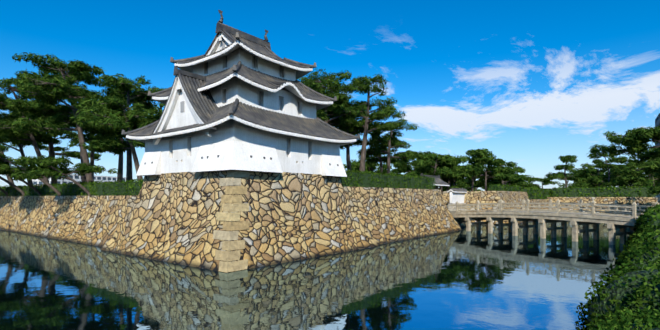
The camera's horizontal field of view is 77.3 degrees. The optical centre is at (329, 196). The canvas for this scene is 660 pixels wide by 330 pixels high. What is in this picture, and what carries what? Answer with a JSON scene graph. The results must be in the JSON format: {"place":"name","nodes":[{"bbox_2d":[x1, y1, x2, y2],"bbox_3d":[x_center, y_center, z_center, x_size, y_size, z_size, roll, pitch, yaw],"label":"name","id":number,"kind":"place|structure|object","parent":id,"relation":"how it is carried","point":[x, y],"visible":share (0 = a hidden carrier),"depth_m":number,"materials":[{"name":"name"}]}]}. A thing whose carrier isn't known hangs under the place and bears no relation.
{"place":"outdoors","nodes":[
{"label":"outdoors","id":0,"kind":"place"},
{"bbox_2d":[32,174,125,184],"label":"white office","id":1,"kind":"structure","parent":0,"point":[96,178],"depth_m":245.93,"materials":[{"name":"concrete"}]},
{"bbox_2d":[0,221,629,329],"bbox_3d":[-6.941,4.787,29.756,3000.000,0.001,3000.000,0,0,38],"label":"water","id":2,"kind":"structure","parent":0,"point":[473,279],"depth_m":21.74,"materials":[{"name":"blue liquid"}]},
{"bbox_2d":[0,195,137,246],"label":"wall","id":3,"kind":"structure","parent":2,"relation":"in","point":[94,220],"depth_m":47.46,"materials":[{"name":"stone"}]},
{"bbox_2d":[0,163,24,195],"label":"pine","id":4,"kind":"object","parent":3,"relation":"on","point":[15,187],"visible":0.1,"depth_m":60.79,"materials":[{"name":"brown plant"}]},
{"bbox_2d":[0,139,25,187],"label":"pine","id":5,"kind":"object","parent":3,"relation":"on","point":[9,179],"visible":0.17,"depth_m":71.49,"materials":[{"name":"green plant"}]},
{"bbox_2d":[0,156,40,195],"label":"pine","id":6,"kind":"object","parent":3,"relation":"on","point":[30,185],"visible":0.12,"depth_m":54.57,"materials":[{"name":"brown plant"}]},
{"bbox_2d":[0,107,46,184],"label":"pine","id":7,"kind":"object","parent":3,"relation":"on","point":[41,145],"visible":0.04,"depth_m":80.31,"materials":[{"name":"green plant"}]},
{"bbox_2d":[0,143,60,195],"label":"pine","id":8,"kind":"object","parent":3,"relation":"on","point":[4,168],"visible":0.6,"depth_m":50.07,"materials":[{"name":"green plant"}]},
{"bbox_2d":[0,77,74,183],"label":"pine","id":9,"kind":"object","parent":3,"relation":"on","point":[9,136],"visible":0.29,"depth_m":58.97,"materials":[{"name":"green plant"}]},
{"bbox_2d":[0,77,78,183],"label":"pine","id":10,"kind":"object","parent":3,"relation":"on","point":[12,115],"visible":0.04,"depth_m":63.57,"materials":[{"name":"green plant"}]},
{"bbox_2d":[4,60,109,181],"bbox_3d":[-37.881,-9.309,58.644,13.167,19.242,13.960,0,0,13],"label":"pine","id":11,"kind":"object","parent":3,"relation":"on","point":[25,107],"visible":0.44,"depth_m":56.63,"materials":[{"name":"green plant"}]},
{"bbox_2d":[0,52,117,183],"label":"pine","id":12,"kind":"object","parent":3,"relation":"on","point":[48,88],"visible":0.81,"depth_m":48.04,"materials":[{"name":"green plant"}]},
{"bbox_2d":[8,155,120,195],"bbox_3d":[-29.981,-1.985,46.017,10.211,5.249,7.420,0,0,4],"label":"pine","id":13,"kind":"object","parent":3,"relation":"on","point":[42,163],"visible":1,"depth_m":45.41,"materials":[{"name":"green plant"}]},
{"bbox_2d":[40,131,101,160],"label":"pine","id":14,"kind":"object","parent":3,"relation":"on","point":[68,153],"visible":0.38,"depth_m":96.41,"materials":[{"name":"green plant"}]},
{"bbox_2d":[0,179,143,195],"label":"hedge","id":15,"kind":"object","parent":3,"relation":"on","point":[130,187],"visible":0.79,"depth_m":47.98,"materials":[{"name":"green plant"}]},
{"bbox_2d":[49,114,141,178],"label":"pine","id":16,"kind":"object","parent":3,"relation":"on","point":[91,137],"visible":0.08,"depth_m":71.74,"materials":[{"name":"green plant"}]},
{"bbox_2d":[71,86,151,182],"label":"pine","id":17,"kind":"object","parent":3,"relation":"on","point":[120,160],"visible":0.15,"depth_m":66.22,"materials":[{"name":"green plant"}]},
{"bbox_2d":[67,95,156,180],"bbox_3d":[-21.588,-5.141,41.981,8.879,10.898,9.425,0,0,38],"label":"pine","id":18,"kind":"object","parent":3,"relation":"on","point":[108,120],"visible":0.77,"depth_m":41.91,"materials":[{"name":"green plant"}]},
{"bbox_2d":[74,73,162,180],"bbox_3d":[-21.738,-6.539,46.881,11.603,13.679,10.974,0,0,38],"label":"pine","id":19,"kind":"object","parent":3,"relation":"on","point":[121,86],"visible":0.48,"depth_m":45.90,"materials":[{"name":"green plant"}]},
{"bbox_2d":[103,85,165,138],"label":"pine","id":20,"kind":"object","parent":3,"relation":"on","point":[161,105],"visible":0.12,"depth_m":53.02,"materials":[{"name":"green plant"}]},
{"bbox_2d":[100,171,378,272],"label":"stone wall","id":21,"kind":"structure","parent":2,"relation":"in","point":[171,217],"depth_m":32.74,"materials":[{"name":"beige stone"}]},
{"bbox_2d":[213,170,249,272],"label":"cornerstones","id":22,"kind":"object","parent":21,"relation":"attached to","point":[238,206],"visible":0.88,"depth_m":28.50,"materials":[{"name":"beige stone"}]},
{"bbox_2d":[121,10,359,176],"bbox_3d":[-7.979,-9.183,38.676,15.724,14.580,15.526,0,0,38],"label":"turret","id":23,"kind":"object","parent":21,"relation":"on","point":[231,98],"visible":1,"depth_m":34.15,"materials":[{"name":"paint"}]},
{"bbox_2d":[342,186,461,243],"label":"wall","id":24,"kind":"structure","parent":2,"relation":"in","point":[386,215],"depth_m":47.56,"materials":[{"name":"stone"}]},
{"bbox_2d":[298,69,369,126],"bbox_3d":[-1.976,-8.027,49.749,14.182,14.850,10.629,0,0,9],"label":"pine","id":25,"kind":"object","parent":24,"relation":"on","point":[342,76],"visible":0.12,"depth_m":49.93,"materials":[{"name":"green plant"}]},
{"bbox_2d":[300,76,377,131],"bbox_3d":[-0.097,-6.955,46.321,9.350,12.687,14.258,0,0,38],"label":"pine","id":26,"kind":"object","parent":24,"relation":"on","point":[336,112],"visible":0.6,"depth_m":45.42,"materials":[{"name":"green plant"}]},
{"bbox_2d":[340,99,389,170],"bbox_3d":[3.279,-6.947,58.155,11.488,12.713,11.285,0,0,38],"label":"pine","id":27,"kind":"object","parent":24,"relation":"on","point":[347,146],"visible":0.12,"depth_m":56.25,"materials":[{"name":"green plant"}]},
{"bbox_2d":[334,74,406,170],"bbox_3d":[5.322,-7.762,50.912,8.674,14.334,11.656,0,0,-40],"label":"pine","id":28,"kind":"object","parent":24,"relation":"on","point":[383,110],"visible":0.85,"depth_m":49.39,"materials":[{"name":"green plant"}]},
{"bbox_2d":[351,133,412,174],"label":"pine","id":29,"kind":"object","parent":24,"relation":"on","point":[376,160],"visible":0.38,"depth_m":60.42,"materials":[{"name":"green plant"}]},
{"bbox_2d":[340,169,435,188],"bbox_3d":[7.246,-1.990,50.270,2.154,2.150,23.585,0,0,38],"label":"hedge","id":30,"kind":"object","parent":24,"relation":"on","point":[365,178],"visible":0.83,"depth_m":48.22,"materials":[{"name":"green plant"}]},
{"bbox_2d":[358,117,418,173],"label":"pine","id":31,"kind":"object","parent":24,"relation":"on","point":[377,150],"visible":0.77,"depth_m":56.73,"materials":[{"name":"green plant"}]},
{"bbox_2d":[450,211,476,226],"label":"gate terrace","id":32,"kind":"structure","parent":2,"relation":"in","point":[463,224],"depth_m":67.84,"materials":[{"name":"stone"}]},
{"bbox_2d":[351,160,391,173],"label":"pine","id":33,"kind":"object","parent":32,"relation":"on","point":[355,165],"visible":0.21,"depth_m":70.74,"materials":[{"name":"green plant"}]},
{"bbox_2d":[350,155,392,173],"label":"pine","id":34,"kind":"object","parent":32,"relation":"on","point":[384,171],"visible":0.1,"depth_m":72.40,"materials":[{"name":"green plant"}]},
{"bbox_2d":[420,173,466,210],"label":"gatehouse","id":35,"kind":"object","parent":32,"relation":"on","point":[457,194],"visible":0.33,"depth_m":71.07,"materials":[{"name":"paint"}]},
{"bbox_2d":[441,191,533,224],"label":"gate wall","id":36,"kind":"structure","parent":2,"relation":"in","point":[472,197],"depth_m":73.80,"materials":[{"name":"stone"}]},
{"bbox_2d":[393,150,420,175],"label":"pine","id":37,"kind":"object","parent":36,"relation":"on","point":[401,166],"visible":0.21,"depth_m":91.81,"materials":[{"name":"green plant"}]},
{"bbox_2d":[406,152,436,173],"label":"pine","id":38,"kind":"object","parent":36,"relation":"on","point":[428,169],"visible":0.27,"depth_m":85.14,"materials":[{"name":"green plant"}]},
{"bbox_2d":[409,151,451,174],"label":"pine","id":39,"kind":"object","parent":36,"relation":"on","point":[423,153],"visible":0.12,"depth_m":87.55,"materials":[{"name":"green plant"}]},
{"bbox_2d":[414,165,452,182],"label":"pine","id":40,"kind":"object","parent":36,"relation":"on","point":[429,173],"visible":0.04,"depth_m":87.28,"materials":[{"name":"green plant"}]},
{"bbox_2d":[405,152,475,179],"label":"pine","id":41,"kind":"object","parent":36,"relation":"on","point":[442,172],"visible":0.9,"depth_m":81.25,"materials":[{"name":"green plant"}]},
{"bbox_2d":[428,155,480,190],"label":"pine","id":42,"kind":"object","parent":36,"relation":"on","point":[460,159],"visible":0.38,"depth_m":83.63,"materials":[{"name":"green plant"}]},
{"bbox_2d":[451,148,515,190],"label":"pine","id":43,"kind":"object","parent":36,"relation":"on","point":[483,155],"visible":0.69,"depth_m":82.63,"materials":[{"name":"green plant"}]},
{"bbox_2d":[468,160,518,190],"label":"pine","id":44,"kind":"object","parent":36,"relation":"on","point":[508,174],"visible":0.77,"depth_m":84.63,"materials":[{"name":"green plant"}]},
{"bbox_2d":[488,184,522,191],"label":"hedge","id":45,"kind":"object","parent":36,"relation":"on","point":[501,187],"visible":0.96,"depth_m":76.85,"materials":[{"name":"green plant"}]},
{"bbox_2d":[528,199,549,208],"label":"wall","id":46,"kind":"structure","parent":2,"relation":"in","point":[538,201],"depth_m":92.14,"materials":[{"name":"stone"}]},
{"bbox_2d":[391,159,400,174],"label":"pine","id":47,"kind":"object","parent":46,"relation":"on","point":[395,171],"visible":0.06,"depth_m":110.36,"materials":[{"name":"green plant"}]},
{"bbox_2d":[442,179,468,187],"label":"pine","id":48,"kind":"object","parent":46,"relation":"on","point":[460,183],"visible":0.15,"depth_m":129.46,"materials":[{"name":"green plant"}]},
{"bbox_2d":[443,177,467,188],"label":"pine","id":49,"kind":"object","parent":46,"relation":"on","point":[453,184],"visible":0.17,"depth_m":125.73,"materials":[{"name":"green plant"}]},
{"bbox_2d":[462,172,482,189],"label":"pine","id":50,"kind":"object","parent":46,"relation":"on","point":[467,181],"visible":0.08,"depth_m":144.92,"materials":[{"name":"green plant"}]},
{"bbox_2d":[482,159,534,189],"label":"pine","id":51,"kind":"object","parent":46,"relation":"on","point":[522,178],"visible":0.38,"depth_m":99.47,"materials":[{"name":"green plant"}]},
{"bbox_2d":[511,173,527,185],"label":"pine","id":52,"kind":"object","parent":46,"relation":"on","point":[522,184],"visible":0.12,"depth_m":133.40,"materials":[{"name":"green plant"}]},
{"bbox_2d":[517,169,533,187],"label":"pine","id":53,"kind":"object","parent":46,"relation":"on","point":[530,183],"visible":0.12,"depth_m":142.66,"materials":[{"name":"green plant"}]},
{"bbox_2d":[522,187,552,198],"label":"hedge","id":54,"kind":"object","parent":46,"relation":"on","point":[537,193],"visible":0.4,"depth_m":95.20,"materials":[{"name":"green plant"}]},
{"bbox_2d":[527,177,559,187],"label":"pine","id":55,"kind":"object","parent":46,"relation":"on","point":[544,180],"visible":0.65,"depth_m":145.69,"materials":[{"name":"green plant"}]},
{"bbox_2d":[446,199,659,244],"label":"bridge","id":56,"kind":"structure","parent":2,"relation":"in","point":[585,219],"depth_m":47.42,"materials":[{"name":"grey wood"}]},
{"bbox_2d":[547,197,656,215],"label":"wall","id":57,"kind":"structure","parent":2,"relation":"in","point":[648,201],"depth_m":95.45,"materials":[{"name":"stone"}]},
{"bbox_2d":[545,155,590,186],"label":"pine","id":58,"kind":"object","parent":57,"relation":"on","point":[566,159],"visible":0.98,"depth_m":116.81,"materials":[{"name":"green plant"}]},
{"bbox_2d":[567,168,596,183],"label":"pine","id":59,"kind":"object","parent":57,"relation":"on","point":[582,169],"visible":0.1,"depth_m":133.78,"materials":[{"name":"green plant"}]},
{"bbox_2d":[573,169,606,186],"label":"pine","id":60,"kind":"object","parent":57,"relation":"on","point":[584,179],"visible":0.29,"depth_m":129.09,"materials":[{"name":"green plant"}]},
{"bbox_2d":[558,161,624,187],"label":"pine","id":61,"kind":"object","parent":57,"relation":"on","point":[602,165],"visible":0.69,"depth_m":111.66,"materials":[{"name":"green plant"}]},
{"bbox_2d":[592,159,610,186],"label":"pine","id":62,"kind":"object","parent":57,"relation":"on","point":[594,161],"visible":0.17,"depth_m":135.13,"materials":[{"name":"green plant"}]},
{"bbox_2d":[552,185,658,196],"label":"hedge","id":63,"kind":"object","parent":57,"relation":"on","point":[621,191],"visible":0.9,"depth_m":98.82,"materials":[{"name":"green plant"}]},
{"bbox_2d":[588,153,640,186],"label":"pine","id":64,"kind":"object","parent":57,"relation":"on","point":[594,179],"visible":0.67,"depth_m":106.88,"materials":[{"name":"green plant"}]},
{"bbox_2d":[604,168,637,185],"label":"pine","id":65,"kind":"object","parent":57,"relation":"on","point":[625,183],"visible":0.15,"depth_m":115.60,"materials":[{"name":"green plant"}]},
{"bbox_2d":[612,162,658,186],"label":"pine","id":66,"kind":"object","parent":57,"relation":"on","point":[640,181],"visible":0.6,"depth_m":97.89,"materials":[{"name":"green plant"}]},
{"bbox_2d":[638,148,659,184],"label":"pine","id":67,"kind":"object","parent":57,"relation":"on","point":[640,173],"visible":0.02,"depth_m":101.24,"materials":[{"name":"green plant"}]},
{"bbox_2d":[0,0,659,190],"label":"sky","id":68,"kind":"structure","parent":0,"point":[529,83],"materials":[{"name":"blue"}]},
{"bbox_2d":[655,113,659,145],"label":"dark office","id":69,"kind":"structure","parent":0,"point":[657,121],"depth_m":205.36,"materials":[{"name":"concrete"}]},
{"bbox_3d":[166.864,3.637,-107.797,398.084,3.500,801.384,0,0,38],"label":"outer bank","id":70,"kind":"structure","parent":0,"visible":0},
{"bbox_2d":[583,248,646,329],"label":"bush","id":71,"kind":"object","parent":70,"relation":"on","point":[595,319],"visible":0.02,"depth_m":4.55,"materials":[{"name":"green plant"}]},
{"bbox_2d":[575,259,659,329],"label":"shrub","id":72,"kind":"object","parent":70,"relation":"on","point":[630,288],"visible":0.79,"depth_m":5.52,"materials":[{"name":"green plant"}]},
{"bbox_2d":[587,126,659,175],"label":"pine","id":73,"kind":"object","parent":70,"relation":"on","point":[634,141],"visible":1,"depth_m":40.77,"materials":[{"name":"green plant"}]},
{"bbox_2d":[591,306,659,329],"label":"shrub","id":74,"kind":"object","parent":70,"relation":"on","point":[648,322],"visible":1,"depth_m":3.06,"materials":[{"name":"green plant"}]},
{"bbox_2d":[603,233,659,282],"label":"shrub","id":75,"kind":"object","parent":70,"relation":"on","point":[649,251],"visible":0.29,"depth_m":7.72,"materials":[{"name":"green plant"}]},
{"bbox_2d":[623,212,653,254],"bbox_3d":[20.155,1.543,24.189,3.446,0.928,37.520,0,0,38],"label":"bush","id":76,"kind":"object","parent":70,"relation":"on","point":[638,235],"visible":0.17,"depth_m":13.38,"materials":[{"name":"green plant"}]},
{"bbox_2d":[625,225,659,250],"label":"shrub","id":77,"kind":"object","parent":70,"relation":"on","point":[654,229],"visible":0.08,"depth_m":16.40,"materials":[{"name":"green plant"}]},
{"bbox_2d":[629,231,659,247],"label":"shrub","id":78,"kind":"object","parent":70,"relation":"on","point":[636,243],"visible":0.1,"depth_m":10.75,"materials":[{"name":"green plant"}]},
{"bbox_2d":[634,210,659,231],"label":"shrub","id":79,"kind":"object","parent":70,"relation":"on","point":[639,219],"visible":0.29,"depth_m":24.66,"materials":[{"name":"green plant"}]},
{"bbox_2d":[635,215,659,231],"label":"shrub","id":80,"kind":"object","parent":70,"relation":"on","point":[655,221],"visible":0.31,"depth_m":18.21,"materials":[{"name":"green plant"}]},
{"bbox_2d":[640,212,659,224],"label":"shrub","id":81,"kind":"object","parent":70,"relation":"on","point":[650,215],"visible":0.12,"depth_m":21.46,"materials":[{"name":"green plant"}]},
{"bbox_2d":[643,203,659,213],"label":"shrub","id":82,"kind":"object","parent":70,"relation":"on","point":[652,207],"visible":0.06,"depth_m":36.98,"materials":[{"name":"green plant"}]},
{"bbox_2d":[645,172,659,194],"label":"pine","id":83,"kind":"object","parent":70,"relation":"on","point":[652,190],"visible":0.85,"depth_m":80.25,"materials":[{"name":"green plant"}]},
{"bbox_2d":[645,207,659,213],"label":"shrub","id":84,"kind":"object","parent":70,"relation":"on","point":[655,208],"visible":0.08,"depth_m":30.23,"materials":[{"name":"green plant"}]}
]}

